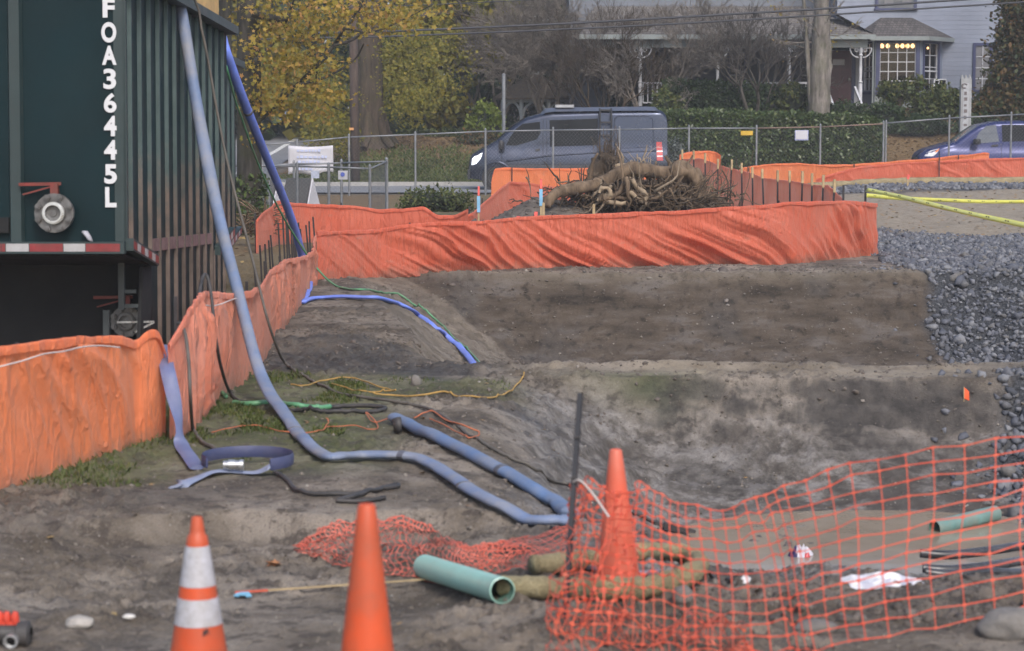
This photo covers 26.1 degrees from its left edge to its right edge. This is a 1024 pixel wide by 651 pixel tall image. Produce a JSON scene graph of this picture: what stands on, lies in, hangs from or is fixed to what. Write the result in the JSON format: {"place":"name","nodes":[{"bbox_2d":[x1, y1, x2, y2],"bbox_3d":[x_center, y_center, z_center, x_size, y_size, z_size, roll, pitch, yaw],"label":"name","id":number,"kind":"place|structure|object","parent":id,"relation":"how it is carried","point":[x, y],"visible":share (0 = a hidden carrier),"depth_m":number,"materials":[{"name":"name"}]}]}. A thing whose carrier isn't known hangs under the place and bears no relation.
{"place":"outdoors","nodes":[
{"label":"outdoors","id":0,"kind":"place"},
{"bbox_2d":[17,142,511,488],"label":"grass","id":1,"kind":"structure","parent":0,"point":[397,176],"depth_m":18.34,"materials":[{"name":"plant"}]},
{"bbox_2d":[235,111,319,181],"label":"side street","id":2,"kind":"structure","parent":0,"point":[281,138],"depth_m":92.52,"materials":[{"name":"asphalt"}]},
{"bbox_2d":[283,186,490,192],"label":"street","id":3,"kind":"structure","parent":0,"point":[402,189],"depth_m":66.16,"materials":[{"name":"asphalt"}]},
{"bbox_2d":[282,182,483,185],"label":"kerb","id":4,"kind":"structure","parent":3,"relation":"on","point":[411,184],"depth_m":69.59,"materials":[{"name":"concrete"}]},
{"bbox_2d":[467,105,666,189],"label":"van","id":5,"kind":"object","parent":3,"relation":"on","point":[571,151],"visible":0.58,"depth_m":65.90,"materials":[{"name":"grey paint"}]},
{"bbox_2d":[911,120,1023,159],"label":"car","id":6,"kind":"object","parent":3,"relation":"on","point":[986,139],"visible":0.48,"depth_m":65.91,"materials":[{"name":"blue paint"}]},
{"bbox_2d":[0,108,1023,650],"bbox_3d":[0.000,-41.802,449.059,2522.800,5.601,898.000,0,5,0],"label":"ground","id":7,"kind":"structure","parent":0,"point":[892,404],"depth_m":18.05,"materials":[{"name":"soil"}]},
{"bbox_2d":[0,611,32,648],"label":"pipe fitting","id":8,"kind":"object","parent":7,"relation":"on","point":[15,630],"visible":1,"depth_m":9.32,"materials":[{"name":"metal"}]},
{"bbox_2d":[66,615,93,629],"bbox_3d":[-1.882,1.293,9.628,0.123,0.067,0.104,0,5,0],"label":"stone","id":9,"kind":"object","parent":7,"relation":"on","point":[75,622],"visible":1,"depth_m":9.60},
{"bbox_2d":[0,329,166,488],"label":"silt fence","id":10,"kind":"object","parent":7,"relation":"on","point":[64,409],"visible":0.94,"depth_m":14.02,"materials":[{"name":"orange fabric"}]},
{"bbox_2d":[159,345,203,469],"bbox_3d":[-2.243,0.520,14.771,0.139,0.594,1.950,-1,6,-15],"label":"layflat hose","id":11,"kind":"object","parent":10,"relation":"hanging from","point":[181,443],"visible":0.91,"depth_m":14.84,"materials":[{"name":"blue plastic"}]},
{"bbox_2d":[0,0,238,345],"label":"frac tank","id":12,"kind":"object","parent":7,"relation":"on","point":[107,226],"visible":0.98,"depth_m":17.98,"materials":[{"name":"metal"}]},
{"bbox_2d":[176,7,568,525],"bbox_3d":[-1.689,-1.093,16.170,0.758,3.705,8.965,-2,6,-22],"label":"discharge hose","id":13,"kind":"object","parent":12,"relation":"attached to","point":[313,447],"visible":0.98,"depth_m":17.49,"materials":[{"name":"plastic"}]},
{"bbox_2d":[170,516,226,650],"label":"traffic cone","id":14,"kind":"object","parent":7,"relation":"on","point":[198,623],"visible":1,"depth_m":8.44,"materials":[{"name":"plastic"}]},
{"bbox_2d":[219,0,236,56],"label":"tree","id":15,"kind":"object","parent":7,"relation":"on","point":[226,12],"visible":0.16,"depth_m":45.51,"materials":[{"name":"yellow plant"}]},
{"bbox_2d":[214,56,244,292],"bbox_3d":[-4.760,-1.544,26.280,2.655,3.617,4.662,0,5,0],"label":"frac tank","id":16,"kind":"object","parent":7,"relation":"on","point":[219,276],"visible":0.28,"depth_m":27.88,"materials":[{"name":"metal"}]},
{"bbox_2d":[169,446,293,488],"bbox_3d":[-1.702,0.888,13.746,0.582,0.128,1.080,1,5,8],"label":"hose coil","id":17,"kind":"object","parent":7,"relation":"on","point":[280,457],"visible":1,"depth_m":13.89,"materials":[{"name":"plastic"}]},
{"bbox_2d":[168,233,318,439],"bbox_3d":[-2.412,-0.326,22.695,0.322,1.036,15.214,0,5,-1],"label":"silt fence","id":18,"kind":"object","parent":7,"relation":"on","point":[285,285],"visible":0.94,"depth_m":17.68,"materials":[{"name":"fabric"}]},
{"bbox_2d":[176,321,216,448],"bbox_3d":[-2.162,0.401,15.117,0.144,0.792,1.246,-2,6,-17],"label":"power cable","id":19,"kind":"object","parent":18,"relation":"hanging from","point":[203,442],"visible":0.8,"depth_m":15.08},
{"bbox_2d":[197,273,247,400],"bbox_3d":[-2.208,0.126,16.838,0.285,1.056,1.803,0,5,4],"label":"power cable","id":20,"kind":"object","parent":18,"relation":"hanging from","point":[230,392],"visible":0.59,"depth_m":16.74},
{"bbox_2d":[236,197,291,236],"bbox_3d":[-4.428,-1.869,37.986,1.317,0.723,0.595,0,5,0],"label":"brushwood","id":21,"kind":"object","parent":7,"relation":"on","point":[249,229],"visible":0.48,"depth_m":37.95,"materials":[{"name":"brown plant"}]},
{"bbox_2d":[226,36,305,256],"bbox_3d":[-3.068,-2.046,27.872,0.194,3.074,4.250,1,5,8],"label":"discharge hose","id":22,"kind":"object","parent":7,"relation":"on","point":[247,109],"visible":0.75,"depth_m":27.36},
{"bbox_2d":[232,400,331,408],"bbox_3d":[-1.799,0.606,17.057,0.900,0.076,0.207,3,6,28],"label":"garden hose","id":23,"kind":"object","parent":7,"relation":"on","point":[288,404],"visible":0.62,"depth_m":16.92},
{"bbox_2d":[284,178,319,203],"bbox_3d":[-4.785,-2.920,49.987,0.939,0.817,0.680,0,5,0],"label":"folding sign","id":24,"kind":"object","parent":7,"relation":"on","point":[308,187],"visible":0.51,"depth_m":49.86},
{"bbox_2d":[236,157,387,208],"bbox_3d":[-3.708,-2.750,46.863,5.019,1.527,2.429,-5,8,-45],"label":"chain link fence","id":25,"kind":"object","parent":7,"relation":"on","point":[328,167],"visible":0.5,"depth_m":45.93,"materials":[{"name":"metal"}]},
{"bbox_2d":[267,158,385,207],"bbox_3d":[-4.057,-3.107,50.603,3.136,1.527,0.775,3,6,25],"label":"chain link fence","id":26,"kind":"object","parent":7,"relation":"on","point":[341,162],"visible":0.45,"depth_m":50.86,"materials":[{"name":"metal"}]},
{"bbox_2d":[233,578,425,597],"bbox_3d":[-0.881,1.315,11.099,1.036,0.036,0.070,-1,6,-14],"label":"survey lath","id":27,"kind":"object","parent":7,"relation":"on","point":[246,593],"visible":0.87,"depth_m":11.07,"materials":[{"name":"brown wood"}]},
{"bbox_2d":[273,470,400,502],"bbox_3d":[-1.015,0.950,13.351,0.673,0.068,1.173,-2,6,-19],"label":"power cable","id":28,"kind":"object","parent":7,"relation":"on","point":[348,497],"visible":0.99,"depth_m":12.95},
{"bbox_2d":[288,403,387,413],"bbox_3d":[-1.354,0.618,16.735,0.828,0.080,0.454,0,5,0],"label":"hose","id":29,"kind":"object","parent":7,"relation":"on","point":[382,408],"visible":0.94,"depth_m":16.61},
{"bbox_2d":[290,376,395,392],"bbox_3d":[-1.407,0.492,18.099,0.670,0.044,1.135,-2,6,-24],"label":"rope","id":30,"kind":"object","parent":7,"relation":"on","point":[389,389],"visible":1,"depth_m":18.12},
{"bbox_2d":[222,0,469,234],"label":"maple tree","id":31,"kind":"object","parent":7,"relation":"on","point":[250,188],"visible":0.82,"depth_m":41.44,"materials":[{"name":"yellow plant"}]},
{"bbox_2d":[227,67,479,361],"bbox_3d":[-1.734,-1.368,27.008,3.077,3.518,6.257,0,5,0],"label":"thin hose","id":32,"kind":"object","parent":7,"relation":"on","point":[325,277],"visible":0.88,"depth_m":28.44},
{"bbox_2d":[349,0,359,181],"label":"utility pole","id":33,"kind":"object","parent":7,"relation":"on","point":[354,88],"visible":0.56,"depth_m":70.34,"materials":[{"name":"brown wood"}]},
{"bbox_2d":[254,196,467,253],"bbox_3d":[-3.139,-1.783,38.499,1.784,0.970,5.103,5,7,41],"label":"silt fence","id":34,"kind":"object","parent":7,"relation":"on","point":[333,217],"visible":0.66,"depth_m":39.67,"materials":[{"name":"orange fabric"}]},
{"bbox_2d":[341,503,393,650],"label":"traffic cone","id":35,"kind":"object","parent":7,"relation":"on","point":[367,625],"visible":1,"depth_m":7.62,"materials":[{"name":"plastic"}]},
{"bbox_2d":[261,0,482,158],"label":"maple tree","id":36,"kind":"object","parent":7,"relation":"on","point":[373,118],"visible":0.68,"depth_m":74.09,"materials":[{"name":"yellow plant"}]},
{"bbox_2d":[194,0,570,485],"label":"power cable","id":37,"kind":"object","parent":7,"relation":"on","point":[489,446],"visible":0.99,"depth_m":18.99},
{"bbox_2d":[301,281,475,363],"bbox_3d":[-1.554,-0.052,26.855,2.036,0.816,5.931,-1,5,-5],"label":"layflat hose","id":38,"kind":"object","parent":7,"relation":"on","point":[466,354],"visible":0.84,"depth_m":26.96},
{"bbox_2d":[232,0,560,139],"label":"woods","id":39,"kind":"object","parent":7,"relation":"on","point":[271,133],"visible":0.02,"depth_m":98.16,"materials":[{"name":"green plant"}]},
{"bbox_2d":[385,104,428,133],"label":"shrub","id":40,"kind":"object","parent":7,"relation":"on","point":[393,127],"visible":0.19,"depth_m":82.21,"materials":[{"name":"green plant"}]},
{"bbox_2d":[320,1,517,129],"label":"tree","id":41,"kind":"object","parent":7,"relation":"on","point":[484,90],"visible":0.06,"depth_m":89.43,"materials":[{"name":"brown plant"}]},
{"bbox_2d":[292,515,575,582],"bbox_3d":[-0.427,1.178,11.641,1.567,0.226,1.870,0,5,0],"label":"safety net","id":42,"kind":"object","parent":7,"relation":"on","point":[483,548],"visible":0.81,"depth_m":11.75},
{"bbox_2d":[395,182,476,211],"bbox_3d":[-1.754,-2.968,51.925,1.996,0.818,1.444,0,5,0],"label":"shrub","id":43,"kind":"object","parent":7,"relation":"on","point":[433,200],"visible":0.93,"depth_m":51.68,"materials":[{"name":"green plant"}]},
{"bbox_2d":[373,372,524,398],"bbox_3d":[-0.206,0.516,18.003,0.742,0.100,1.990,4,7,37],"label":"rope","id":44,"kind":"object","parent":7,"relation":"on","point":[505,393],"visible":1,"depth_m":17.48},
{"bbox_2d":[382,0,529,131],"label":"tree","id":45,"kind":"object","parent":7,"relation":"on","point":[450,106],"visible":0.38,"depth_m":82.49,"materials":[{"name":"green plant"}]},
{"bbox_2d":[413,555,514,603],"bbox_3d":[-0.246,1.230,10.778,0.124,0.249,1.242,-2,6,-19],"label":"drain pipe","id":46,"kind":"object","parent":7,"relation":"on","point":[469,580],"visible":1,"depth_m":10.63,"materials":[{"name":"green plastic"}]},
{"bbox_2d":[449,123,499,143],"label":"shrub","id":47,"kind":"object","parent":7,"relation":"on","point":[469,138],"visible":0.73,"depth_m":74.95,"materials":[{"name":"brown plant"}]},
{"bbox_2d":[400,0,566,128],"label":"bare tree","id":48,"kind":"object","parent":7,"relation":"on","point":[474,50],"visible":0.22,"depth_m":83.14,"materials":[{"name":"plant"}]},
{"bbox_2d":[387,413,580,517],"bbox_3d":[-0.162,0.911,14.381,0.399,0.272,3.863,-2,6,-19],"label":"layflat hose","id":49,"kind":"object","parent":7,"relation":"on","point":[557,503],"visible":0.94,"depth_m":14.20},
{"bbox_2d":[461,97,507,135],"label":"shrub","id":50,"kind":"object","parent":7,"relation":"on","point":[483,116],"visible":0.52,"depth_m":76.38,"materials":[{"name":"green plant"}]},
{"bbox_2d":[447,0,564,125],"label":"tree","id":51,"kind":"object","parent":7,"relation":"on","point":[531,109],"visible":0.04,"depth_m":93.01,"materials":[{"name":"brown plant"}]},
{"bbox_2d":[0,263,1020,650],"bbox_3d":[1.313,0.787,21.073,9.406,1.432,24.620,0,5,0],"label":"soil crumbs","id":52,"kind":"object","parent":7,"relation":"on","point":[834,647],"visible":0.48,"depth_m":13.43,"materials":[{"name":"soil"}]},
{"bbox_2d":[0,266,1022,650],"bbox_3d":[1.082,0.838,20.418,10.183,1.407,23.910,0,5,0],"label":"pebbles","id":53,"kind":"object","parent":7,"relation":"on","point":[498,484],"visible":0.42,"depth_m":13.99,"materials":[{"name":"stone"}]},
{"bbox_2d":[4,109,1023,627],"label":"fallen leaves","id":54,"kind":"object","parent":7,"relation":"on","point":[410,139],"visible":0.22,"depth_m":72.84,"materials":[{"name":"brown plant"}]},
{"bbox_2d":[468,181,584,220],"bbox_3d":[0.152,-2.503,45.796,0.521,0.946,6.079,2,6,25],"label":"silt fence","id":55,"kind":"object","parent":7,"relation":"on","point":[497,202],"visible":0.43,"depth_m":45.64,"materials":[{"name":"orange fabric"}]},
{"bbox_2d":[492,70,568,132],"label":"shrub","id":56,"kind":"object","parent":7,"relation":"on","point":[518,91],"visible":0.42,"depth_m":81.09,"materials":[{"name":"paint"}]},
{"bbox_2d":[463,0,615,113],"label":"bare tree","id":57,"kind":"object","parent":7,"relation":"on","point":[537,64],"visible":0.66,"depth_m":78.07,"materials":[{"name":"plant"}]},
{"bbox_2d":[236,120,884,195],"bbox_3d":[0.757,-4.632,62.505,19.641,2.318,0.511,0,5,-3],"label":"chain link fence","id":58,"kind":"object","parent":7,"relation":"on","point":[485,131],"visible":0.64,"depth_m":62.56,"materials":[{"name":"metal"}]},
{"bbox_2d":[288,145,332,174],"bbox_3d":[-5.609,-4.606,61.631,1.259,0.823,0.078,0,5,0],"label":"banner","id":59,"kind":"object","parent":58,"relation":"attached to","point":[320,154],"visible":0.84,"depth_m":61.62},
{"bbox_2d":[527,549,598,574],"bbox_3d":[0.263,1.167,10.879,0.178,0.189,0.679,3,6,29],"label":"straw wattle","id":60,"kind":"object","parent":7,"relation":"on","point":[552,563],"visible":0.67,"depth_m":10.63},
{"bbox_2d":[491,167,645,195],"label":"silt fence","id":61,"kind":"object","parent":7,"relation":"on","point":[501,177],"visible":0.19,"depth_m":58.37,"materials":[{"name":"orange fabric"}]},
{"bbox_2d":[562,393,609,617],"bbox_3d":[0.346,0.878,9.893,0.194,1.119,0.358,1,6,15],"label":"net post","id":62,"kind":"object","parent":7,"relation":"on","point":[574,477],"visible":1,"depth_m":9.92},
{"bbox_2d":[544,436,1023,650],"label":"safety net","id":63,"kind":"object","parent":62,"relation":"attached to","point":[620,617],"visible":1,"depth_m":9.80,"materials":[{"name":"plastic"}]},
{"bbox_2d":[316,200,878,279],"bbox_3d":[1.784,-1.286,32.835,10.444,1.069,1.390,-3,6,-30],"label":"silt fence","id":64,"kind":"object","parent":7,"relation":"on","point":[779,233],"visible":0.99,"depth_m":32.65,"materials":[{"name":"orange fabric"}]},
{"bbox_2d":[496,541,709,600],"bbox_3d":[0.826,1.282,11.640,0.861,0.586,3.306,2,6,18],"label":"straw wattle","id":65,"kind":"object","parent":7,"relation":"on","point":[538,587],"visible":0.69,"depth_m":10.24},
{"bbox_2d":[532,0,682,106],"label":"bare tree","id":66,"kind":"object","parent":7,"relation":"on","point":[567,60],"visible":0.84,"depth_m":75.86,"materials":[{"name":"brown plant"}]},
{"bbox_2d":[597,448,644,577],"bbox_3d":[0.501,0.920,10.570,0.300,0.665,0.300,-5,7,-28],"label":"traffic cone","id":67,"kind":"object","parent":7,"relation":"on","point":[616,479],"visible":0.61,"depth_m":10.51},
{"bbox_2d":[605,72,660,106],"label":"shrub","id":68,"kind":"object","parent":7,"relation":"on","point":[614,101],"visible":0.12,"depth_m":78.47,"materials":[{"name":"brown plant"}]},
{"bbox_2d":[510,125,761,213],"bbox_3d":[2.532,-2.817,41.557,5.218,1.955,2.516,0,5,0],"label":"tree stump","id":69,"kind":"object","parent":7,"relation":"on","point":[612,182],"visible":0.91,"depth_m":41.08,"materials":[{"name":"wood"}]},
{"bbox_2d":[572,0,747,109],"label":"bare tree","id":70,"kind":"object","parent":7,"relation":"on","point":[686,56],"visible":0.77,"depth_m":75.35,"materials":[{"name":"plant"}]},
{"bbox_2d":[646,84,685,116],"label":"shrub","id":71,"kind":"object","parent":7,"relation":"on","point":[666,98],"visible":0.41,"depth_m":73.21,"materials":[{"name":"green plant"}]},
{"bbox_2d":[667,135,687,165],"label":"shrub","id":72,"kind":"object","parent":7,"relation":"on","point":[673,152],"visible":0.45,"depth_m":69.61,"materials":[{"name":"grey plant"}]},
{"bbox_2d":[672,584,692,604],"bbox_3d":[0.781,1.235,10.113,0.097,0.102,0.088,0,5,0],"label":"stone","id":73,"kind":"object","parent":7,"relation":"on","point":[679,599],"visible":0.84,"depth_m":10.08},
{"bbox_2d":[679,149,720,165],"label":"silt fence","id":74,"kind":"object","parent":7,"relation":"on","point":[713,156],"visible":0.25,"depth_m":58.75,"materials":[{"name":"orange fabric"}]},
{"bbox_2d":[659,76,806,119],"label":"hedge","id":75,"kind":"object","parent":7,"relation":"on","point":[721,97],"visible":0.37,"depth_m":74.20,"materials":[{"name":"green plant"}]},
{"bbox_2d":[681,150,841,206],"bbox_3d":[5.333,-2.995,48.447,0.473,1.484,17.032,-1,5,-5],"label":"silt fence","id":76,"kind":"object","parent":7,"relation":"on","point":[762,190],"visible":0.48,"depth_m":48.02,"materials":[{"name":"fabric"}]},
{"bbox_2d":[688,0,846,111],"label":"bare tree","id":77,"kind":"object","parent":7,"relation":"on","point":[772,52],"visible":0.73,"depth_m":73.67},
{"bbox_2d":[657,106,888,169],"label":"hedge","id":78,"kind":"object","parent":7,"relation":"on","point":[748,118],"visible":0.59,"depth_m":70.63,"materials":[{"name":"green plant"}]},
{"bbox_2d":[771,78,807,111],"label":"shrub","id":79,"kind":"object","parent":7,"relation":"on","point":[789,98],"visible":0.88,"depth_m":73.62,"materials":[{"name":"green plant"}]},
{"bbox_2d":[565,0,1020,107],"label":"house","id":80,"kind":"structure","parent":7,"relation":"on","point":[943,45],"depth_m":78.34,"materials":[{"name":"wood"}]},
{"bbox_2d":[830,51,851,103],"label":"door","id":81,"kind":"structure","parent":80,"relation":"in","point":[841,60],"depth_m":78.43,"materials":[{"name":"wood"}]},
{"bbox_2d":[874,0,916,9],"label":"window","id":82,"kind":"structure","parent":80,"relation":"in","point":[907,6],"depth_m":78.24,"materials":[{"name":"white glass"}]},
{"bbox_2d":[875,41,919,93],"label":"window","id":83,"kind":"structure","parent":80,"relation":"in","point":[878,43],"depth_m":76.97,"materials":[{"name":"white glass"}]},
{"bbox_2d":[923,41,939,92],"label":"window","id":84,"kind":"structure","parent":80,"relation":"in","point":[924,42],"depth_m":77.73,"materials":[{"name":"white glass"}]},
{"bbox_2d":[972,43,992,91],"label":"window","id":85,"kind":"structure","parent":80,"relation":"in","point":[978,48],"depth_m":78.43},
{"bbox_2d":[763,0,863,113],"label":"tree","id":86,"kind":"object","parent":7,"relation":"on","point":[819,66],"visible":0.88,"depth_m":72.71,"materials":[{"name":"brown plant"}]},
{"bbox_2d":[794,619,837,634],"bbox_3d":[1.324,1.315,9.631,0.195,0.074,0.122,0,5,0],"label":"stone","id":87,"kind":"object","parent":7,"relation":"on","point":[817,625],"visible":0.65,"depth_m":9.59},
{"bbox_2d":[667,510,1023,573],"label":"puddle water","id":88,"kind":"structure","parent":7,"relation":"on","point":[850,530],"depth_m":16.15,"materials":[{"name":"liquid"}]},
{"bbox_2d":[929,505,1001,532],"bbox_3d":[3.406,1.465,16.612,0.680,0.161,0.120,-4,7,-36],"label":"drain pipe","id":89,"kind":"object","parent":88,"relation":"in","point":[982,518],"visible":0.76,"depth_m":16.56,"materials":[{"name":"teal plastic"}]},
{"bbox_2d":[830,96,870,120],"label":"shrub","id":90,"kind":"object","parent":7,"relation":"on","point":[839,106],"visible":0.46,"depth_m":73.61,"materials":[{"name":"green plant"}]},
{"bbox_2d":[739,152,988,182],"bbox_3d":[9.936,-4.293,62.374,7.162,1.160,0.134,-1,5,-5],"label":"silt fence","id":91,"kind":"object","parent":7,"relation":"on","point":[816,170],"visible":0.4,"depth_m":62.24,"materials":[{"name":"orange fabric"}]},
{"bbox_2d":[864,185,866,201],"bbox_3d":[6.303,-1.951,39.492,0.050,1.107,0.030,0,5,0],"label":"tape post","id":92,"kind":"object","parent":7,"relation":"on","point":[865,193],"visible":0.18,"depth_m":39.45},
{"bbox_2d":[865,188,1023,227],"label":"caution tape","id":93,"kind":"object","parent":92,"relation":"attached to","point":[966,212],"visible":1,"depth_m":33.70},
{"bbox_2d":[867,193,1023,203],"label":"caution tape","id":94,"kind":"object","parent":92,"relation":"attached to","point":[869,195],"visible":0.86,"depth_m":43.26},
{"bbox_2d":[841,571,923,588],"bbox_3d":[1.768,1.202,10.515,0.421,0.043,0.280,0,5,0],"label":"plastic sheet","id":95,"kind":"object","parent":7,"relation":"on","point":[875,581],"visible":0.8,"depth_m":10.46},
{"bbox_2d":[865,98,910,121],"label":"shrub","id":96,"kind":"object","parent":7,"relation":"on","point":[883,111],"visible":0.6,"depth_m":73.38,"materials":[{"name":"green plant"}]},
{"bbox_2d":[876,76,916,109],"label":"shrub","id":97,"kind":"object","parent":7,"relation":"on","point":[886,90],"visible":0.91,"depth_m":75.02,"materials":[{"name":"green plant"}]},
{"bbox_2d":[807,177,1023,186],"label":"straw wattle","id":98,"kind":"object","parent":7,"relation":"on","point":[902,180],"visible":0.3,"depth_m":58.09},
{"bbox_2d":[816,152,1023,181],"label":"silt fence","id":99,"kind":"object","parent":7,"relation":"on","point":[998,167],"visible":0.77,"depth_m":59.04,"materials":[{"name":"orange fabric"}]},
{"bbox_2d":[887,110,955,136],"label":"shrub","id":100,"kind":"object","parent":7,"relation":"on","point":[932,131],"visible":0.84,"depth_m":72.90,"materials":[{"name":"green plant"}]},
{"bbox_2d":[830,180,1023,524],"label":"gravel","id":101,"kind":"structure","parent":7,"relation":"on","point":[963,255],"depth_m":31.50,"materials":[{"name":"gravel"}]},
{"bbox_2d":[907,79,959,119],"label":"shrub","id":102,"kind":"object","parent":7,"relation":"on","point":[942,99],"visible":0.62,"depth_m":74.05,"materials":[{"name":"green plant"}]},
{"bbox_2d":[885,111,1023,161],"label":"chain link fence","id":103,"kind":"object","parent":7,"relation":"on","point":[949,133],"visible":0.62,"depth_m":62.89,"materials":[{"name":"metal"}]},
{"bbox_2d":[959,75,971,131],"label":"sign post","id":104,"kind":"object","parent":7,"relation":"on","point":[965,93],"visible":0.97,"depth_m":71.14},
{"bbox_2d":[920,541,1023,559],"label":"flexible pipe","id":105,"kind":"object","parent":7,"relation":"on","point":[936,554],"visible":0.8,"depth_m":13.82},
{"bbox_2d":[922,556,1023,572],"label":"flexible pipe","id":106,"kind":"object","parent":7,"relation":"on","point":[981,564],"visible":0.61,"depth_m":13.61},
{"bbox_2d":[925,567,1023,575],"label":"flexible pipe","id":107,"kind":"object","parent":7,"relation":"on","point":[999,570],"visible":0.49,"depth_m":13.35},
{"bbox_2d":[971,0,1023,120],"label":"tree","id":108,"kind":"object","parent":7,"relation":"on","point":[1008,96],"visible":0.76,"depth_m":73.54,"materials":[{"name":"green plant"}]},
{"bbox_2d":[976,607,1023,640],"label":"stone","id":109,"kind":"object","parent":7,"relation":"on","point":[1003,623],"visible":0.89,"depth_m":9.45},
{"bbox_2d":[235,0,965,35],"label":"power line","id":110,"kind":"object","parent":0,"point":[690,16],"visible":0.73,"depth_m":67.39,"materials":[{"name":"metal"}]},
{"bbox_2d":[232,1,1023,40],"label":"power line","id":111,"kind":"object","parent":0,"point":[677,23],"visible":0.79,"depth_m":67.41,"materials":[{"name":"metal"}]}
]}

